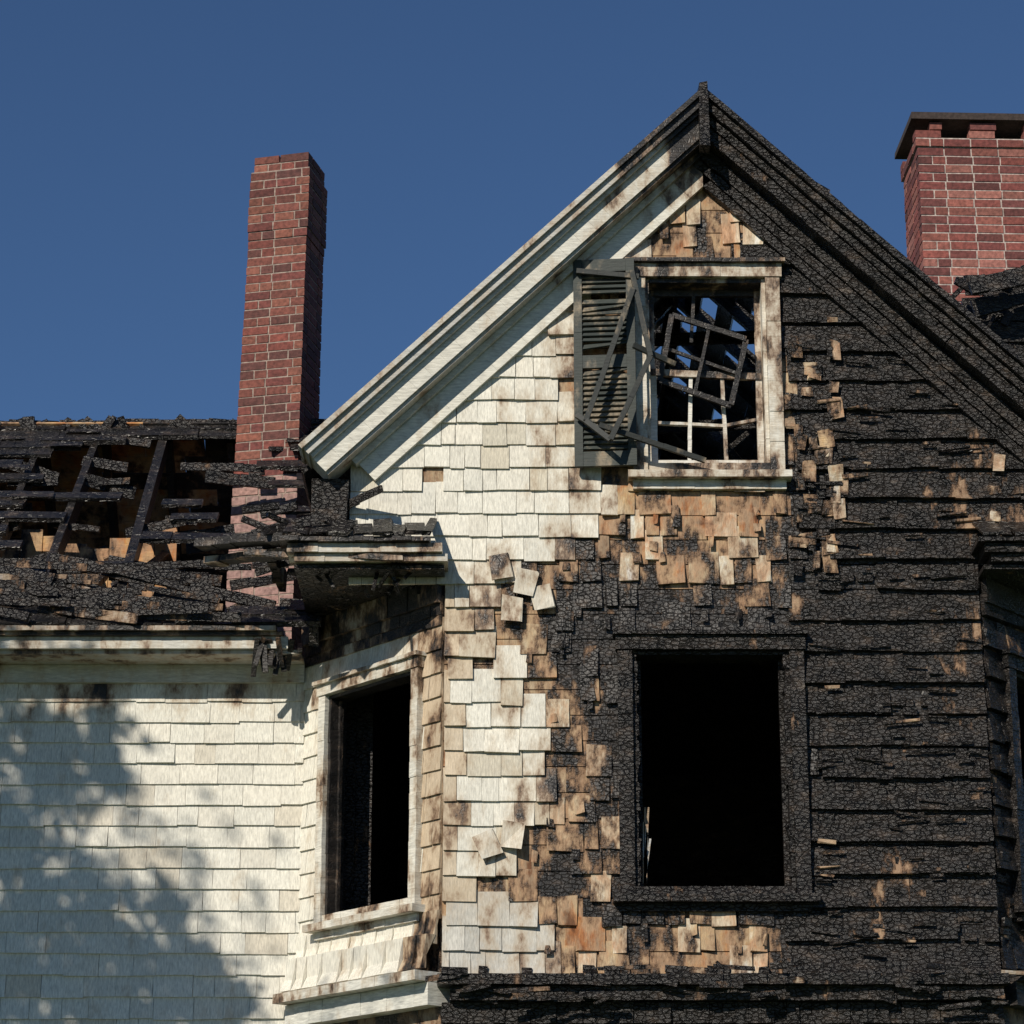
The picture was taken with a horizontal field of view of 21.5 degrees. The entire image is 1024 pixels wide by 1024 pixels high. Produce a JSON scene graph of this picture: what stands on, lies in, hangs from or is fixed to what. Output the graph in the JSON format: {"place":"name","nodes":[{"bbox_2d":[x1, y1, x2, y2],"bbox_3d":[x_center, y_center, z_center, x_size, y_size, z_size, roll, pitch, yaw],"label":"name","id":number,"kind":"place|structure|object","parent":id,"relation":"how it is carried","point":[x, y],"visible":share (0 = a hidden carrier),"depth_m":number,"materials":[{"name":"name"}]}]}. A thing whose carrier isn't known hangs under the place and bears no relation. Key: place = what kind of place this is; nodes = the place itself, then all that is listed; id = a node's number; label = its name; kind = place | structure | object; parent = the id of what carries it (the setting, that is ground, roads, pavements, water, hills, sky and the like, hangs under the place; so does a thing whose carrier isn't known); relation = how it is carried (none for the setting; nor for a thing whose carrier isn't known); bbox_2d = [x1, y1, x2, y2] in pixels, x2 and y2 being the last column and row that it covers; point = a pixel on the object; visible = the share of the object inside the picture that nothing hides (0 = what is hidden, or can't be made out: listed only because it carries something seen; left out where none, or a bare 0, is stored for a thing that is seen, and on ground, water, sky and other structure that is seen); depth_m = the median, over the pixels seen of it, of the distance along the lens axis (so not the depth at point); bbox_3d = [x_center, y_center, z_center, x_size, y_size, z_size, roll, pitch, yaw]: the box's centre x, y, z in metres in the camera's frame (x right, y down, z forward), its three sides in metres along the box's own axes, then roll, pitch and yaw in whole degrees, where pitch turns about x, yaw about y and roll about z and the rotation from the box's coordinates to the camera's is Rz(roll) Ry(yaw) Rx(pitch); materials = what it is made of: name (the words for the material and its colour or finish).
{"place":"outdoors","nodes":[
{"label":"outdoors","id":0,"kind":"place"},
{"bbox_2d":[0,422,322,611],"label":"wing attic scorched boards","id":1,"kind":"object","parent":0,"point":[113,520],"visible":0.12,"depth_m":19.59,"materials":[{"name":"black wood"}]},
{"bbox_2d":[0,0,1023,552],"label":"sky","id":2,"kind":"structure","parent":0,"point":[444,136],"materials":[{"name":"blue"}]},
{"bbox_3d":[1.160,4.680,14.750,4.833,3.614,1.179,0,-18,0],"label":"ground storey wall","id":3,"kind":"object","parent":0,"visible":0},
{"bbox_2d":[306,585,1023,1023],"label":"canted corner framing","id":4,"kind":"object","parent":3,"relation":"on","point":[434,1013],"visible":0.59,"depth_m":15.11,"materials":[{"name":"black wood"}]},
{"bbox_2d":[279,585,443,992],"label":"canted corner shingles","id":5,"kind":"object","parent":4,"relation":"attached to","point":[390,949],"visible":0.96,"depth_m":15.54,"materials":[{"name":"white wood"}]},
{"bbox_2d":[302,650,426,940],"bbox_3d":[-0.823,1.672,15.729,0.201,1.562,1.031,15,-23,-39],"label":"canted corner window frame","id":6,"kind":"object","parent":4,"relation":"attached to","point":[331,919],"visible":0.94,"depth_m":15.85,"materials":[{"name":"white wood"}]},
{"bbox_2d":[241,478,1023,630],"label":"cornice return charred","id":7,"kind":"object","parent":4,"relation":"on","point":[326,589],"visible":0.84,"depth_m":15.62,"materials":[{"name":"black wood"}]},
{"bbox_2d":[194,529,447,657],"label":"cornice return trim","id":8,"kind":"structure","parent":7,"relation":"attached to","point":[386,613],"depth_m":15.68,"materials":[{"name":"white wood"}]},
{"bbox_2d":[298,90,716,481],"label":"white rake trim","id":9,"kind":"structure","parent":7,"relation":"on","point":[418,390],"depth_m":15.99,"materials":[{"name":"white wood"}]},
{"bbox_2d":[272,969,1023,1023],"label":"cornice","id":10,"kind":"structure","parent":4,"relation":"attached to","point":[388,994],"depth_m":15.18,"materials":[{"name":"white wood"}]},
{"bbox_2d":[979,586,1023,969],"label":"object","id":11,"kind":"object","parent":4,"relation":"attached to","point":[999,637],"visible":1,"depth_m":15.37,"materials":[{"name":"black wood"}]},
{"bbox_2d":[996,648,1023,922],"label":"canted corner window frame","id":12,"kind":"object","parent":4,"relation":"on","point":[1012,660],"visible":0.56,"depth_m":15.43,"materials":[{"name":"brown wood"}]},
{"bbox_2d":[425,960,1023,1023],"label":"cornice charred","id":13,"kind":"object","parent":3,"relation":"on","point":[703,995],"visible":1,"depth_m":14.80,"materials":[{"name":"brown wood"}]},
{"bbox_2d":[501,199,822,973],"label":"wood shingles","id":14,"kind":"object","parent":13,"relation":"on","point":[703,577],"visible":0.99,"depth_m":15.53,"materials":[{"name":"brown wood"}]},
{"bbox_2d":[350,190,1023,973],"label":"gable wall sheathing","id":15,"kind":"object","parent":13,"relation":"on","point":[598,724],"visible":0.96,"depth_m":15.55,"materials":[{"name":"brown wood"}]},
{"bbox_2d":[349,239,650,975],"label":"gable wall shingles","id":16,"kind":"object","parent":15,"relation":"attached to","point":[495,794],"visible":0.94,"depth_m":15.61,"materials":[{"name":"white wood"}]},
{"bbox_2d":[625,257,791,490],"bbox_3d":[1.160,-0.803,16.058,0.961,1.450,0.274,0,-18,0],"label":"attic window frame","id":17,"kind":"object","parent":15,"relation":"attached to","point":[756,279],"visible":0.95,"depth_m":16.04,"materials":[{"name":"white wood"}]},
{"bbox_2d":[573,258,636,467],"bbox_3d":[0.550,-0.890,15.950,0.366,1.310,0.036,-2,-18,5],"label":"window shutter","id":18,"kind":"object","parent":17,"relation":"attached to","point":[587,439],"depth_m":15.93,"materials":[{"name":"grey wood"}]},
{"bbox_2d":[575,268,705,462],"bbox_3d":[0.754,-0.889,15.869,0.771,1.226,0.166,1,-18,-3],"label":"hanging broken sash","id":19,"kind":"object","parent":17,"relation":"attached to","point":[615,429],"visible":1,"depth_m":15.81,"materials":[{"name":"black wood"}]},
{"bbox_2d":[612,629,819,911],"bbox_3d":[1.140,1.479,15.315,1.152,1.616,0.276,0,-18,0],"label":"window frame","id":20,"kind":"object","parent":15,"relation":"attached to","point":[634,649],"visible":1,"depth_m":15.27,"materials":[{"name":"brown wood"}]},
{"bbox_2d":[693,81,1023,462],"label":"bargeboard","id":21,"kind":"object","parent":15,"relation":"attached to","point":[842,256],"visible":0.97,"depth_m":16.07,"materials":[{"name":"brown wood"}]},
{"bbox_2d":[459,467,982,898],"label":"gable wall studs","id":22,"kind":"object","parent":13,"relation":"on","point":[980,567],"visible":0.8,"depth_m":15.54,"materials":[{"name":"brown wood"}]},
{"bbox_2d":[478,240,1023,973],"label":"charred boards","id":23,"kind":"object","parent":13,"relation":"on","point":[934,738],"visible":0.98,"depth_m":15.49,"materials":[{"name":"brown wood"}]},
{"label":"ground","id":24,"kind":"structure","parent":0,"visible":0},
{"bbox_2d":[6,659,356,1023],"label":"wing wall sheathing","id":25,"kind":"object","parent":24,"relation":"on","point":[227,837],"visible":0.09,"depth_m":16.17,"materials":[{"name":"wood"}]},
{"bbox_2d":[0,684,304,1023],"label":"wing wall shingles","id":26,"kind":"object","parent":25,"relation":"attached to","point":[165,755],"visible":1,"depth_m":16.14,"materials":[{"name":"white wood"}]},
{"bbox_2d":[0,625,304,683],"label":"wing cornice","id":27,"kind":"structure","parent":25,"relation":"attached to","point":[162,654],"depth_m":16.24,"materials":[{"name":"white wood"}]},
{"bbox_2d":[0,414,327,645],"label":"wing roof charred","id":28,"kind":"object","parent":25,"relation":"on","point":[50,588],"visible":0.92,"depth_m":17.48,"materials":[{"name":"black wood"}]},
{"bbox_2d":[225,152,327,658],"bbox_3d":[-1.702,-0.609,19.383,0.551,4.140,0.464,-4,-19,13],"label":"chimney","id":29,"kind":"object","parent":25,"relation":"on","point":[279,394],"visible":0.61,"depth_m":19.43,"materials":[{"name":"red brick"}]},
{"bbox_2d":[342,663,1023,1015],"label":"block shell","id":30,"kind":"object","parent":24,"relation":"on","point":[711,780],"visible":0.18,"depth_m":18.98,"materials":[{"name":"brown wood"}]},
{"bbox_2d":[301,298,979,571],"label":"roof rafters","id":31,"kind":"object","parent":30,"relation":"on","point":[672,406],"visible":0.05,"depth_m":19.54,"materials":[{"name":"brown wood"}]},
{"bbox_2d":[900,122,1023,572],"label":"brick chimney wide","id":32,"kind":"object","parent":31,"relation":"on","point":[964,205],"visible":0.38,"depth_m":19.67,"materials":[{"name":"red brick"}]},
{"bbox_2d":[895,112,1023,158],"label":"chimney cap","id":33,"kind":"object","parent":32,"relation":"on","point":[956,125],"visible":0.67,"depth_m":19.89,"materials":[{"name":"concrete"}]},
{"bbox_2d":[951,265,1023,357],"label":"charred dormer","id":34,"kind":"object","parent":31,"relation":"on","point":[997,307],"visible":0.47,"depth_m":17.63,"materials":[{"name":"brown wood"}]}
]}

